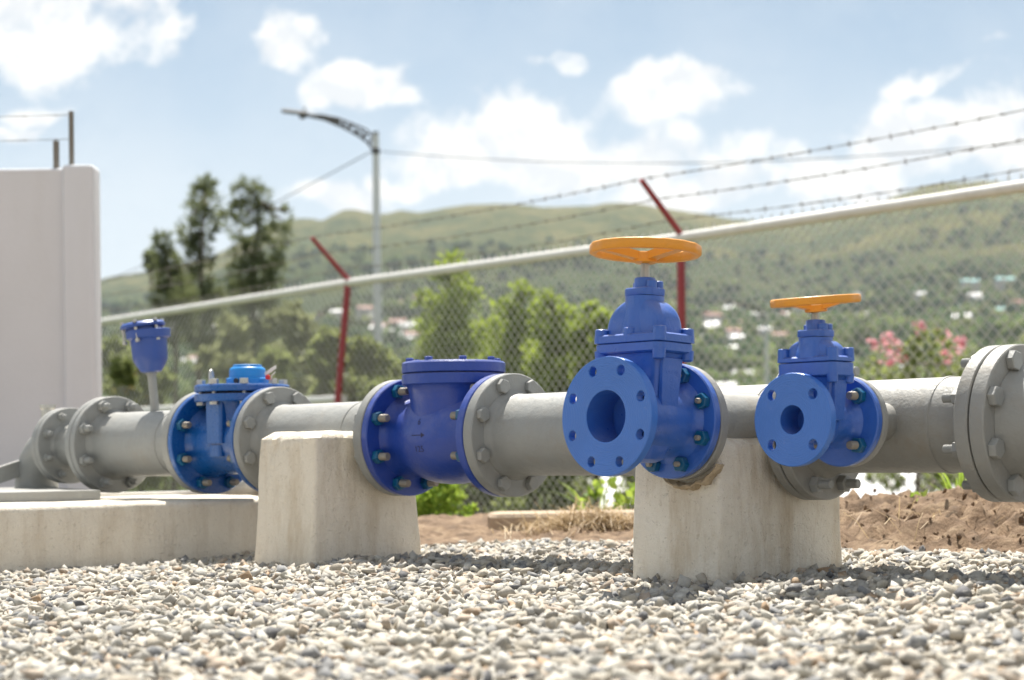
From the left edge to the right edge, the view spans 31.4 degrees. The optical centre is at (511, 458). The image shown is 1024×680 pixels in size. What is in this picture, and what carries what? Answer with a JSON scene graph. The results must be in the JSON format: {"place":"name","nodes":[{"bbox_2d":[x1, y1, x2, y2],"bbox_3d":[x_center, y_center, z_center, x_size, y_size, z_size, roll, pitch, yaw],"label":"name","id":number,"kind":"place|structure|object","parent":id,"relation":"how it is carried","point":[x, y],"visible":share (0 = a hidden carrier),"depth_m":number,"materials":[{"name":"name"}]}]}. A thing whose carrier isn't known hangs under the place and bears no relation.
{"place":"outdoors","nodes":[
{"label":"outdoors","id":0,"kind":"place"},
{"bbox_2d":[0,537,1023,679],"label":"gravel","id":1,"kind":"structure","parent":0,"point":[567,608],"depth_m":2.75,"materials":[{"name":"grey gravel"}]},
{"bbox_2d":[0,0,1023,278],"label":"sky","id":2,"kind":"structure","parent":0,"point":[162,95],"materials":[{"name":"blue"}]},
{"bbox_2d":[101,181,1023,511],"bbox_3d":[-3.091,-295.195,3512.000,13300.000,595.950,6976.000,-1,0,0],"label":"hills","id":3,"kind":"structure","parent":0,"point":[527,235],"depth_m":2967.33,"materials":[{"name":"green plant"}]},
{"bbox_2d":[102,370,168,491],"bbox_3d":[-6.599,-0.416,31.893,1.238,3.784,6.003,-1,0,-11],"label":"tree","id":4,"kind":"object","parent":3,"relation":"on","point":[105,392],"visible":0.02,"depth_m":31.25,"materials":[{"name":"green plant"}]},
{"bbox_2d":[141,248,161,285],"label":"tree","id":5,"kind":"object","parent":3,"relation":"on","point":[146,258],"visible":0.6,"depth_m":160.67,"materials":[{"name":"green plant"}]},
{"bbox_2d":[144,227,206,490],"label":"tall tree","id":6,"kind":"object","parent":3,"relation":"on","point":[168,251],"visible":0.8,"depth_m":42.01,"materials":[{"name":"green plant"}]},
{"bbox_2d":[174,171,228,495],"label":"tall tree","id":7,"kind":"object","parent":3,"relation":"on","point":[194,243],"visible":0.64,"depth_m":44.91,"materials":[{"name":"green plant"}]},
{"bbox_2d":[193,309,255,382],"bbox_3d":[-5.401,-0.666,36.614,1.696,4.787,6.182,-1,0,-16],"label":"tree","id":8,"kind":"object","parent":3,"relation":"on","point":[228,344],"visible":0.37,"depth_m":35.16,"materials":[{"name":"green plant"}]},
{"bbox_2d":[213,173,296,357],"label":"tall tree","id":9,"kind":"object","parent":3,"relation":"on","point":[253,260],"visible":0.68,"depth_m":46.73,"materials":[{"name":"green plant"}]},
{"bbox_2d":[254,343,296,383],"bbox_3d":[-4.199,-0.175,30.010,1.501,3.171,6.015,-1,0,-10],"label":"tree","id":10,"kind":"object","parent":3,"relation":"on","point":[275,361],"visible":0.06,"depth_m":27.34,"materials":[{"name":"green plant"}]},
{"bbox_2d":[261,296,318,394],"bbox_3d":[-4.715,-0.764,38.475,1.609,5.083,6.762,-1,0,-4],"label":"tree","id":11,"kind":"object","parent":3,"relation":"on","point":[295,330],"visible":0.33,"depth_m":35.97,"materials":[{"name":"green plant"}]},
{"bbox_2d":[296,342,349,389],"bbox_3d":[-3.364,-0.323,34.173,1.431,3.882,6.512,-1,0,-8],"label":"tree","id":12,"kind":"object","parent":3,"relation":"on","point":[306,378],"depth_m":32.63,"materials":[{"name":"green plant"}]},
{"bbox_2d":[281,107,381,345],"bbox_3d":[-3.827,-3.178,39.000,2.133,8.700,0.260,-1,0,0],"label":"street lamp","id":13,"kind":"object","parent":3,"relation":"on","point":[304,114],"visible":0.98,"depth_m":38.94,"materials":[{"name":"metal"}]},
{"bbox_2d":[101,142,1023,282],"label":"overhead cable","id":14,"kind":"object","parent":13,"relation":"attached to","point":[589,162],"visible":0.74,"depth_m":36.25,"materials":[{"name":"grey metal"}]},
{"bbox_2d":[314,300,350,330],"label":"street lamp","id":15,"kind":"object","parent":3,"relation":"on","point":[319,313],"visible":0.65,"depth_m":87.71,"materials":[{"name":"metal"}]},
{"bbox_2d":[330,309,341,318],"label":"house","id":16,"kind":"structure","parent":3,"relation":"on","point":[336,311],"depth_m":1536.54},
{"bbox_2d":[355,305,372,318],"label":"house","id":17,"kind":"structure","parent":3,"relation":"on","point":[361,312],"depth_m":1499.24,"materials":[{"name":"red tile"}]},
{"bbox_2d":[388,319,407,325],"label":"house","id":18,"kind":"structure","parent":3,"relation":"on","point":[394,322],"depth_m":1450.44,"materials":[{"name":"red tile"}]},
{"bbox_2d":[401,323,417,330],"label":"house","id":19,"kind":"structure","parent":3,"relation":"on","point":[404,326],"depth_m":1328.75,"materials":[{"name":"white paint"}]},
{"bbox_2d":[404,331,418,339],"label":"house","id":20,"kind":"structure","parent":3,"relation":"on","point":[407,333],"depth_m":1258.66,"materials":[{"name":"red tile"}]},
{"bbox_2d":[101,201,1023,404],"bbox_3d":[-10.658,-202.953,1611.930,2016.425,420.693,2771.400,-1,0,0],"label":"woodland","id":21,"kind":"object","parent":3,"relation":"on","point":[961,329],"visible":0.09,"depth_m":1792.27,"materials":[{"name":"green plant"}]},
{"bbox_2d":[701,312,722,325],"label":"house","id":22,"kind":"structure","parent":3,"relation":"on","point":[711,317],"depth_m":1433.26,"materials":[{"name":"red tile"}]},
{"bbox_2d":[707,321,719,324],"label":"house","id":23,"kind":"structure","parent":3,"relation":"on","point":[715,322],"depth_m":1379.21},
{"bbox_2d":[718,382,738,385],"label":"house","id":24,"kind":"structure","parent":3,"relation":"on","point":[729,383],"depth_m":748.82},
{"bbox_2d":[724,328,740,339],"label":"house","id":25,"kind":"structure","parent":3,"relation":"on","point":[729,330],"depth_m":1233.96,"materials":[{"name":"red tile"}]},
{"bbox_2d":[729,334,744,343],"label":"house","id":26,"kind":"structure","parent":3,"relation":"on","point":[734,337],"depth_m":1208.91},
{"bbox_2d":[731,370,753,374],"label":"house","id":27,"kind":"structure","parent":3,"relation":"on","point":[734,371],"depth_m":889.27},
{"bbox_2d":[720,299,768,383],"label":"street lamp","id":28,"kind":"object","parent":3,"relation":"on","point":[765,317],"visible":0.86,"depth_m":79.94,"materials":[{"name":"metal"}]},
{"bbox_2d":[750,312,761,319],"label":"house","id":29,"kind":"structure","parent":3,"relation":"on","point":[758,315],"depth_m":1514.87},
{"bbox_2d":[758,327,771,336],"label":"house","id":30,"kind":"structure","parent":3,"relation":"on","point":[762,331],"depth_m":1261.76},
{"bbox_2d":[772,332,787,337],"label":"house","id":31,"kind":"structure","parent":3,"relation":"on","point":[778,334],"depth_m":1186.46,"materials":[{"name":"red tile"}]},
{"bbox_2d":[794,308,804,314],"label":"house","id":32,"kind":"structure","parent":3,"relation":"on","point":[798,310],"depth_m":1798.04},
{"bbox_2d":[914,292,925,299],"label":"house","id":33,"kind":"structure","parent":3,"relation":"on","point":[918,296],"depth_m":1808.62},
{"bbox_2d":[952,313,972,319],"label":"house","id":34,"kind":"structure","parent":3,"relation":"on","point":[970,315],"depth_m":1318.30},
{"bbox_2d":[959,279,979,291],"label":"house","id":35,"kind":"structure","parent":3,"relation":"on","point":[972,282],"depth_m":1948.01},
{"bbox_2d":[968,293,981,300],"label":"house","id":36,"kind":"structure","parent":3,"relation":"on","point":[971,298],"depth_m":1796.43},
{"bbox_2d":[973,295,982,300],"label":"house","id":37,"kind":"structure","parent":3,"relation":"on","point":[976,298],"depth_m":1790.21,"materials":[{"name":"white paint"}]},
{"bbox_2d":[993,277,1014,289],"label":"house","id":38,"kind":"structure","parent":3,"relation":"on","point":[998,281],"depth_m":1981.54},
{"bbox_2d":[1007,300,1023,305],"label":"house","id":39,"kind":"structure","parent":3,"relation":"on","point":[1018,301],"depth_m":1670.92,"materials":[{"name":"red tile"}]},
{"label":"ground","id":40,"kind":"structure","parent":0,"visible":0},
{"bbox_2d":[0,165,102,492],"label":"white wall","id":41,"kind":"structure","parent":40,"relation":"on","point":[50,303],"depth_m":8.53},
{"bbox_2d":[53,140,59,167],"bbox_3d":[-2.144,-1.409,8.580,0.030,0.173,0.030,-1,0,0],"label":"steel post","id":42,"kind":"object","parent":41,"relation":"on","point":[56,163],"visible":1,"depth_m":8.57,"materials":[{"name":"metal"}]},
{"bbox_2d":[8,139,64,141],"bbox_3d":[-3.673,-1.505,8.580,3.200,0.070,0.019,-1,0,0],"label":"barbed wire","id":43,"kind":"object","parent":42,"relation":"attached to","point":[29,140],"visible":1,"depth_m":8.58,"materials":[{"name":"metal"}]},
{"bbox_2d":[68,111,73,164],"bbox_3d":[-2.072,-1.479,8.580,0.025,0.312,0.025,-1,0,0],"label":"steel post","id":44,"kind":"object","parent":41,"relation":"on","point":[71,137],"visible":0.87,"depth_m":8.57,"materials":[{"name":"metal"}]},
{"bbox_2d":[0,114,68,117],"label":"barbed wire","id":45,"kind":"object","parent":44,"relation":"attached to","point":[26,115],"visible":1,"depth_m":8.58,"materials":[{"name":"metal"}]},
{"bbox_2d":[102,333,146,401],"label":"flowering shrub","id":46,"kind":"object","parent":40,"relation":"on","point":[121,370],"visible":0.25,"depth_m":20.09,"materials":[{"name":"green plant"}]},
{"bbox_2d":[0,494,258,572],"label":"concrete plinth","id":47,"kind":"structure","parent":40,"relation":"on","point":[115,530],"depth_m":4.74,"materials":[{"name":"grey concrete"}]},
{"bbox_2d":[0,404,100,502],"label":"pipe elbow","id":48,"kind":"object","parent":47,"relation":"on","point":[34,482],"visible":0.52,"depth_m":5.52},
{"bbox_2d":[35,396,107,492],"bbox_3d":[-1.269,-0.042,5.476,0.239,0.285,0.285,-1,0,45],"label":"steel pipe","id":49,"kind":"object","parent":47,"relation":"on","point":[52,448],"visible":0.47,"depth_m":5.49,"materials":[{"name":"grey metal"}]},
{"bbox_2d":[70,392,205,493],"bbox_3d":[-1.008,-0.044,5.216,0.285,0.285,0.492,-1,0,-45],"label":"steel pipe","id":50,"kind":"object","parent":47,"relation":"on","point":[118,444],"visible":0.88,"depth_m":5.25,"materials":[{"name":"grey metal"}]},
{"bbox_2d":[119,317,170,410],"bbox_3d":[-1.040,-0.261,5.220,0.142,0.283,0.128,-5,0,0],"label":"air valve","id":51,"kind":"object","parent":50,"relation":"on","point":[147,339],"visible":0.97,"depth_m":5.18,"materials":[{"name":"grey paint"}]},
{"bbox_2d":[101,491,226,496],"bbox_3d":[-1.137,0.110,5.827,0.780,0.012,0.040,-1,0,-45],"label":"flat bar","id":52,"kind":"object","parent":47,"relation":"on","point":[147,493],"visible":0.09,"depth_m":5.79,"materials":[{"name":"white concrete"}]},
{"bbox_2d":[168,364,289,493],"bbox_3d":[-0.729,-0.079,4.936,0.285,0.348,0.295,-1,0,-45],"label":"water meter","id":53,"kind":"object","parent":47,"relation":"on","point":[200,441],"visible":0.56,"depth_m":4.90,"materials":[{"name":"metal"}]},
{"bbox_2d":[209,480,258,495],"bbox_3d":[-0.746,0.063,5.537,0.074,0.214,1.721,-1,0,-19],"label":"support","id":54,"kind":"object","parent":47,"relation":"on","point":[242,488],"visible":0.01,"depth_m":5.75,"materials":[{"name":"grey paint"}]},
{"bbox_2d":[131,364,180,490],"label":"flowering shrub","id":55,"kind":"object","parent":40,"relation":"on","point":[161,404],"visible":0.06,"depth_m":20.81,"materials":[{"name":"green plant"}]},
{"bbox_2d":[305,323,365,401],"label":"flowering shrub","id":56,"kind":"object","parent":40,"relation":"on","point":[325,370],"visible":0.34,"depth_m":18.65,"materials":[{"name":"green plant"}]},
{"bbox_2d":[343,333,396,401],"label":"shrub","id":57,"kind":"object","parent":40,"relation":"on","point":[368,363],"visible":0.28,"depth_m":18.48,"materials":[{"name":"green plant"}]},
{"bbox_2d":[387,356,417,379],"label":"leafy shrub","id":58,"kind":"object","parent":40,"relation":"on","point":[398,371],"visible":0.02,"depth_m":20.32,"materials":[{"name":"green plant"}]},
{"bbox_2d":[408,246,484,359],"bbox_3d":[-0.665,-0.642,20.429,0.990,3.493,0.971,-1,0,0],"label":"green shrub","id":59,"kind":"object","parent":40,"relation":"on","point":[451,317],"visible":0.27,"depth_m":20.32,"materials":[{"name":"green plant"}]},
{"bbox_2d":[461,502,478,516],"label":"weed","id":60,"kind":"object","parent":40,"relation":"on","point":[469,510],"visible":0.49,"depth_m":6.98,"materials":[{"name":"green plant"}]},
{"bbox_2d":[455,319,503,513],"bbox_3d":[-0.286,-0.244,21.493,1.144,2.810,1.172,-1,0,0],"label":"green shrub","id":61,"kind":"object","parent":40,"relation":"on","point":[482,342],"visible":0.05,"depth_m":21.29,"materials":[{"name":"green plant"}]},
{"bbox_2d":[437,483,531,516],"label":"leafy shrub","id":62,"kind":"object","parent":40,"relation":"on","point":[477,498],"visible":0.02,"depth_m":16.92,"materials":[{"name":"green plant"}]},
{"bbox_2d":[416,316,586,357],"bbox_3d":[0.043,-0.317,22.953,2.620,3.030,3.105,-1,0,0],"label":"green shrub","id":63,"kind":"object","parent":40,"relation":"on","point":[417,347],"depth_m":22.68,"materials":[{"name":"green plant"}]},
{"bbox_2d":[466,277,542,378],"bbox_3d":[-0.082,-0.464,19.579,1.019,2.991,1.274,-1,0,0],"label":"green shrub","id":64,"kind":"object","parent":40,"relation":"on","point":[525,328],"visible":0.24,"depth_m":19.35,"materials":[{"name":"green plant"}]},
{"bbox_2d":[509,312,550,508],"bbox_3d":[0.335,-0.296,20.937,1.062,2.837,0.929,-1,0,0],"label":"green shrub","id":65,"kind":"object","parent":40,"relation":"on","point":[534,500],"depth_m":20.80,"materials":[{"name":"green plant"}]},
{"bbox_2d":[488,476,596,511],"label":"leafy shrub","id":66,"kind":"object","parent":40,"relation":"on","point":[564,489],"visible":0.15,"depth_m":16.26,"materials":[{"name":"green plant"}]},
{"bbox_2d":[519,285,582,510],"bbox_3d":[0.405,-0.399,18.417,0.904,2.757,1.063,-1,0,0],"label":"green shrub","id":67,"kind":"object","parent":40,"relation":"on","point":[555,337],"visible":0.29,"depth_m":18.47,"materials":[{"name":"green plant"}]},
{"bbox_2d":[101,109,1023,515],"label":"chain link fence","id":68,"kind":"object","parent":40,"relation":"on","point":[823,217],"visible":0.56,"depth_m":14.13,"materials":[{"name":"grey metal"}]},
{"bbox_2d":[562,298,613,509],"bbox_3d":[0.871,-0.323,17.914,0.747,2.584,0.855,-1,0,0],"label":"green shrub","id":69,"kind":"object","parent":40,"relation":"on","point":[590,327],"visible":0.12,"depth_m":18.00,"materials":[{"name":"green plant"}]},
{"bbox_2d":[575,476,603,500],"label":"sparse shrub","id":70,"kind":"object","parent":40,"relation":"on","point":[588,478],"visible":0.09,"depth_m":22.37,"materials":[{"name":"green plant"}]},
{"bbox_2d":[611,487,635,509],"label":"weed","id":71,"kind":"object","parent":40,"relation":"on","point":[616,496],"visible":0.43,"depth_m":6.57,"materials":[{"name":"green plant"}]},
{"bbox_2d":[612,476,635,509],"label":"leafy shrub","id":72,"kind":"object","parent":40,"relation":"on","point":[628,479],"visible":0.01,"depth_m":20.19,"materials":[{"name":"green plant"}]},
{"bbox_2d":[418,485,1023,552],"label":"soil mound","id":73,"kind":"object","parent":40,"relation":"on","point":[445,529],"visible":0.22,"depth_m":4.80,"materials":[{"name":"brown soil"}]},
{"bbox_2d":[417,483,467,516],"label":"bush","id":74,"kind":"object","parent":73,"relation":"on","point":[431,500],"visible":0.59,"depth_m":8.94,"materials":[{"name":"green plant"}]},
{"bbox_2d":[487,510,635,530],"bbox_3d":[0.192,0.228,6.050,0.540,0.110,0.260,-1,0,-3],"label":"kerb stone","id":75,"kind":"object","parent":73,"relation":"on","point":[515,518],"visible":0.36,"depth_m":5.92,"materials":[{"name":"concrete"}]},
{"bbox_2d":[491,490,635,538],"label":"dry grass","id":76,"kind":"structure","parent":73,"relation":"on","point":[587,517],"depth_m":5.71,"materials":[{"name":"plant"}]},
{"bbox_2d":[542,477,633,509],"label":"grass tuft","id":77,"kind":"object","parent":73,"relation":"on","point":[600,503],"visible":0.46,"depth_m":7.06,"materials":[{"name":"green plant"}]},
{"bbox_2d":[577,476,636,509],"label":"weed","id":78,"kind":"object","parent":73,"relation":"on","point":[598,493],"visible":0.46,"depth_m":7.38,"materials":[{"name":"green plant"}]},
{"bbox_2d":[910,489,927,500],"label":"weed","id":79,"kind":"object","parent":73,"relation":"on","point":[924,494],"visible":0.22,"depth_m":5.31,"materials":[{"name":"green plant"}]},
{"bbox_2d":[839,494,1002,541],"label":"dry grass","id":80,"kind":"structure","parent":73,"relation":"on","point":[907,517],"depth_m":4.56,"materials":[{"name":"plant"}]},
{"bbox_2d":[837,488,1023,552],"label":"soil clods","id":81,"kind":"object","parent":73,"relation":"on","point":[958,534],"visible":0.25,"depth_m":4.60,"materials":[{"name":"brown soil"}]},
{"bbox_2d":[929,473,963,489],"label":"grass tuft","id":82,"kind":"object","parent":73,"relation":"on","point":[947,484],"visible":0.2,"depth_m":6.17,"materials":[{"name":"green plant"}]},
{"bbox_2d":[579,473,954,509],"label":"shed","id":83,"kind":"structure","parent":40,"relation":"on","point":[868,490],"depth_m":29.81,"materials":[{"name":"white"}]},
{"bbox_2d":[864,473,907,494],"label":"sparse shrub","id":84,"kind":"object","parent":40,"relation":"on","point":[880,477],"visible":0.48,"depth_m":20.77,"materials":[{"name":"green plant"}]},
{"bbox_2d":[857,320,970,491],"bbox_3d":[3.563,-0.129,15.953,1.015,2.250,2.026,-1,0,13],"label":"flowering shrub","id":85,"kind":"object","parent":40,"relation":"on","point":[907,369],"visible":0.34,"depth_m":15.97,"materials":[{"name":"pink plant"}]},
{"bbox_2d":[911,473,958,492],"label":"sparse shrub","id":86,"kind":"object","parent":40,"relation":"on","point":[934,489],"visible":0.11,"depth_m":19.94,"materials":[{"name":"green plant"}]},
{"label":"gravel bed","id":87,"kind":"structure","parent":0,"visible":0},
{"bbox_2d":[254,431,420,565],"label":"concrete block","id":88,"kind":"structure","parent":87,"relation":"on","point":[321,498],"depth_m":4.42,"materials":[{"name":"beige concrete"}]},
{"bbox_2d":[233,380,400,495],"bbox_3d":[-0.443,-0.051,4.651,0.509,0.285,0.285,-1,0,45],"label":"steel pipe","id":89,"kind":"object","parent":88,"relation":"on","point":[265,413],"visible":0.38,"depth_m":4.71,"materials":[{"name":"grey metal"}]},
{"bbox_2d":[361,355,505,496],"bbox_3d":[-0.138,-0.076,4.345,0.352,0.330,0.285,-1,0,45],"label":"check valve","id":90,"kind":"object","parent":89,"relation":"attached to","point":[412,432],"visible":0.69,"depth_m":4.27,"materials":[{"name":"metal"}]},
{"bbox_2d":[463,373,636,496],"bbox_3d":[0.166,-0.057,4.042,0.500,0.285,0.285,-1,0,45],"label":"steel pipe","id":91,"kind":"object","parent":90,"relation":"attached to","point":[514,442],"visible":0.45,"depth_m":4.11,"materials":[{"name":"grey metal"}]},
{"bbox_2d":[632,437,840,583],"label":"concrete block","id":92,"kind":"structure","parent":87,"relation":"on","point":[735,510],"depth_m":3.54,"materials":[{"name":"beige concrete"}]},
{"bbox_2d":[672,364,812,499],"bbox_3d":[0.419,-0.059,3.680,0.363,0.285,0.437,-1,0,45],"label":"steel pipe","id":93,"kind":"object","parent":92,"relation":"on","point":[737,405],"visible":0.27,"depth_m":3.53,"materials":[{"name":"grey metal"}]},
{"bbox_2d":[562,237,720,478],"bbox_3d":[0.246,-0.184,3.411,0.220,0.438,0.209,-1,-2,45],"label":"gate valve","id":94,"kind":"object","parent":93,"relation":"attached to","point":[647,399],"visible":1,"depth_m":3.37,"materials":[{"name":"metal"}]},
{"bbox_2d":[781,345,1005,501],"bbox_3d":[0.730,-0.063,3.434,0.346,0.285,0.419,-1,0,-45],"label":"steel pipe","id":95,"kind":"object","parent":93,"relation":"attached to","point":[925,425],"visible":0.41,"depth_m":3.35,"materials":[{"name":"grey metal"}]},
{"bbox_2d":[755,294,881,466],"bbox_3d":[0.544,-0.141,3.254,0.165,0.310,0.168,-1,-1,45],"label":"gate valve","id":96,"kind":"object","parent":95,"relation":"attached to","point":[824,406],"visible":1,"depth_m":3.22,"materials":[{"name":"metal"}]},
{"bbox_2d":[969,344,1023,501],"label":"steel pipe","id":97,"kind":"object","parent":95,"relation":"attached to","point":[996,420],"visible":1,"depth_m":3.21,"materials":[{"name":"grey metal"}]}
]}

